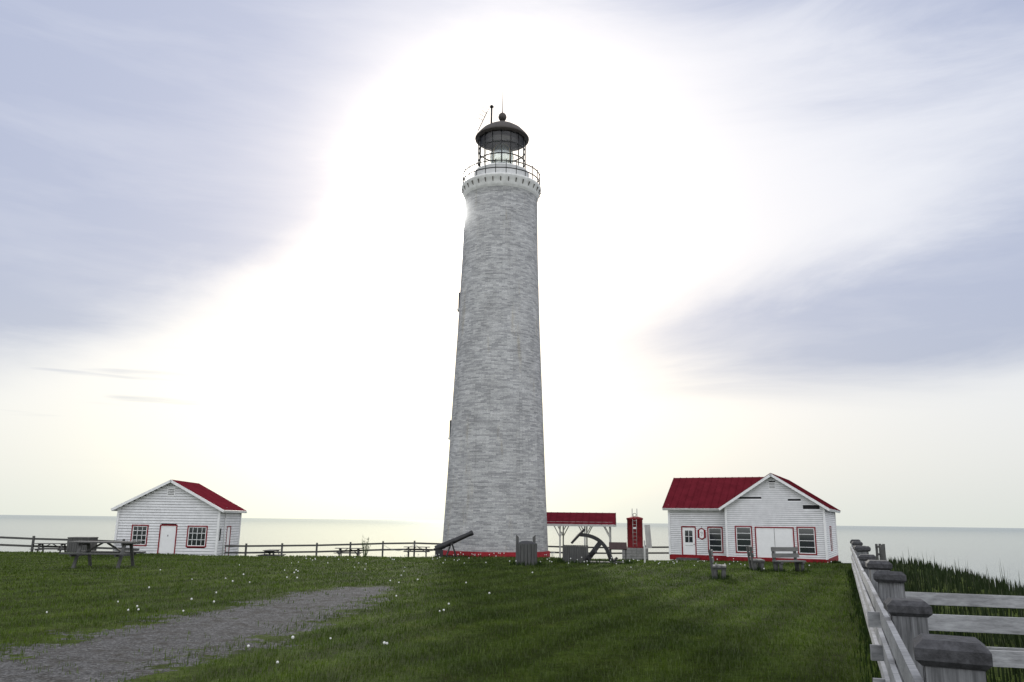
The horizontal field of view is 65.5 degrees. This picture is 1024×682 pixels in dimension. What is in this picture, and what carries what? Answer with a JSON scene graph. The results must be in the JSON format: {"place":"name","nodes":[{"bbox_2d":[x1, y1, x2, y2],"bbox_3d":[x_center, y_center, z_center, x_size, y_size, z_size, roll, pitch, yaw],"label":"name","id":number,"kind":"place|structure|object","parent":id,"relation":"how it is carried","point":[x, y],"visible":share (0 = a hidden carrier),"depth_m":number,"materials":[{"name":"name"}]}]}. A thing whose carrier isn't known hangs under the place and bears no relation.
{"place":"outdoors","nodes":[
{"label":"outdoors","id":0,"kind":"place"},
{"bbox_2d":[362,537,370,555],"bbox_3d":[-10.126,14.227,55.111,0.720,1.500,0.819,5,-14,-20],"label":"shrub","id":1,"kind":"object","parent":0,"point":[364,547],"visible":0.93,"depth_m":55.15,"materials":[{"name":"green plant"}]},
{"bbox_2d":[0,551,881,681],"bbox_3d":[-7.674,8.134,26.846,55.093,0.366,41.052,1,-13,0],"label":"lawn","id":2,"kind":"structure","parent":0,"point":[210,559],"depth_m":19.11,"materials":[{"name":"green plant"}]},
{"bbox_2d":[0,552,1023,681],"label":"ground","id":3,"kind":"structure","parent":0,"point":[106,655],"depth_m":15.45,"materials":[{"name":"green plant"}]},
{"bbox_2d":[33,543,66,551],"bbox_3d":[-27.968,12.666,48.316,1.850,0.773,1.510,3,-13,-10],"label":"picnic table","id":4,"kind":"object","parent":3,"relation":"on","point":[59,549],"visible":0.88,"depth_m":48.13,"materials":[{"name":"grey wood"}]},
{"bbox_2d":[66,537,98,551],"bbox_3d":[-26.368,12.629,48.842,1.310,1.173,1.310,2,-13,-6],"label":"bin box","id":5,"kind":"object","parent":3,"relation":"on","point":[72,547],"visible":0.52,"depth_m":48.28,"materials":[{"name":"grey wood"}]},
{"bbox_2d":[59,541,145,567],"bbox_3d":[-17.119,8.971,33.395,2.627,1.098,2.144,1,-13,-3],"label":"picnic table","id":6,"kind":"object","parent":3,"relation":"on","point":[122,552],"visible":0.94,"depth_m":33.16,"materials":[{"name":"grey wood"}]},
{"bbox_2d":[111,480,247,555],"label":"house","id":7,"kind":"structure","parent":3,"relation":"on","point":[179,517],"depth_m":50.86,"materials":[{"name":"white wood"}]},
{"bbox_2d":[256,549,285,556],"bbox_3d":[-16.191,14.451,53.586,1.510,0.773,1.850,1,-13,-2],"label":"picnic table","id":8,"kind":"object","parent":3,"relation":"on","point":[272,554],"visible":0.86,"depth_m":53.03,"materials":[{"name":"grey wood"}]},
{"bbox_2d":[335,548,362,555],"bbox_3d":[-11.395,14.841,55.562,1.850,0.773,1.510,1,-13,-3],"label":"picnic table","id":9,"kind":"object","parent":3,"relation":"on","point":[358,553],"visible":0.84,"depth_m":55.32,"materials":[{"name":"grey wood"}]},
{"bbox_2d":[403,546,429,556],"bbox_3d":[-6.798,15.080,56.855,1.850,0.773,1.510,2,-13,-5],"label":"picnic table","id":10,"kind":"object","parent":3,"relation":"on","point":[425,551],"visible":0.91,"depth_m":56.43,"materials":[{"name":"grey wood"}]},
{"bbox_2d":[46,552,831,675],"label":"dandelions","id":11,"kind":"object","parent":3,"relation":"on","point":[292,637],"visible":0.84,"depth_m":24.74,"materials":[{"name":"white plant"}]},
{"bbox_2d":[0,536,885,560],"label":"wooden fence","id":12,"kind":"object","parent":3,"relation":"on","point":[881,554],"visible":0.6,"depth_m":53.78,"materials":[{"name":"grey wood"}]},
{"bbox_2d":[434,530,473,557],"bbox_3d":[-3.830,13.342,52.328,2.629,1.787,0.760,3,-13,-8],"label":"cannon","id":13,"kind":"object","parent":3,"relation":"on","point":[439,548],"visible":0.96,"depth_m":52.10,"materials":[{"name":"black metal"}]},
{"bbox_2d":[443,99,549,557],"bbox_3d":[-0.971,-2.207,60.267,7.800,37.360,7.800,1,-13,0],"label":"lighthouse","id":14,"kind":"object","parent":3,"relation":"on","point":[495,502],"visible":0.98,"depth_m":56.71,"materials":[{"name":"brick"}]},
{"bbox_2d":[516,535,536,565],"bbox_3d":[0.715,10.294,39.197,1.035,1.470,1.045,2,-13,-5],"label":"trash bin","id":15,"kind":"object","parent":3,"relation":"on","point":[526,550],"visible":0.81,"depth_m":38.78,"materials":[{"name":"grey wood"}]},
{"bbox_2d":[547,512,615,557],"bbox_3d":[4.859,15.314,62.667,6.635,3.619,4.328,-1,-13,8],"label":"shelter","id":16,"kind":"object","parent":3,"relation":"on","point":[578,519],"visible":0.67,"depth_m":61.49,"materials":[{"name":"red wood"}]},
{"bbox_2d":[563,529,645,563],"bbox_3d":[4.855,11.048,41.932,4.431,2.290,2.863,8,-15,-30],"label":"anchor","id":17,"kind":"object","parent":3,"relation":"on","point":[574,552],"visible":0.8,"depth_m":41.44,"materials":[{"name":"grey metal"}]},
{"bbox_2d":[622,509,651,559],"bbox_3d":[9.456,14.665,60.249,2.199,3.890,1.904,-1,-13,10],"label":"buoy on plinth","id":18,"kind":"object","parent":3,"relation":"on","point":[635,549],"visible":0.99,"depth_m":59.79,"materials":[{"name":"metal"}]},
{"bbox_2d":[708,549,726,579],"bbox_3d":[8.227,8.931,31.854,0.668,1.123,1.500,-3,-13,15],"label":"bench","id":19,"kind":"object","parent":3,"relation":"on","point":[715,568],"visible":0.88,"depth_m":31.22,"materials":[{"name":"grey wood"}]},
{"bbox_2d":[662,473,840,562],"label":"boat house","id":20,"kind":"structure","parent":3,"relation":"on","point":[727,518],"depth_m":50.97,"materials":[{"name":"white wood"}]},
{"bbox_2d":[746,546,764,570],"bbox_3d":[11.409,10.192,37.314,0.668,1.123,1.500,-1,-13,10],"label":"bench","id":21,"kind":"object","parent":3,"relation":"on","point":[754,563],"visible":0.8,"depth_m":36.77,"materials":[{"name":"grey wood"}]},
{"bbox_2d":[771,547,805,571],"bbox_3d":[12.749,10.097,36.771,1.500,1.123,0.668,5,-14,-19],"label":"bench","id":22,"kind":"object","parent":3,"relation":"on","point":[794,555],"visible":0.82,"depth_m":36.85,"materials":[{"name":"grey wood"}]},
{"bbox_2d":[850,539,1023,681],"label":"fence","id":23,"kind":"object","parent":3,"relation":"on","point":[905,646],"visible":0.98,"depth_m":8.85,"materials":[{"name":"grey wood"}]},
{"bbox_2d":[879,550,1023,681],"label":"tall grass","id":24,"kind":"structure","parent":3,"relation":"on","point":[979,583],"depth_m":25.09,"materials":[{"name":"green plant"}]},
{"bbox_2d":[0,515,1023,590],"bbox_3d":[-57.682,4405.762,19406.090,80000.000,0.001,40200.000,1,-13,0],"label":"sea","id":25,"kind":"structure","parent":0,"point":[981,550],"depth_m":896.09,"materials":[{"name":"white liquid"}]},
{"bbox_2d":[0,0,1023,527],"label":"sky","id":26,"kind":"structure","parent":0,"point":[782,238],"materials":[{"name":"white"}]}
]}

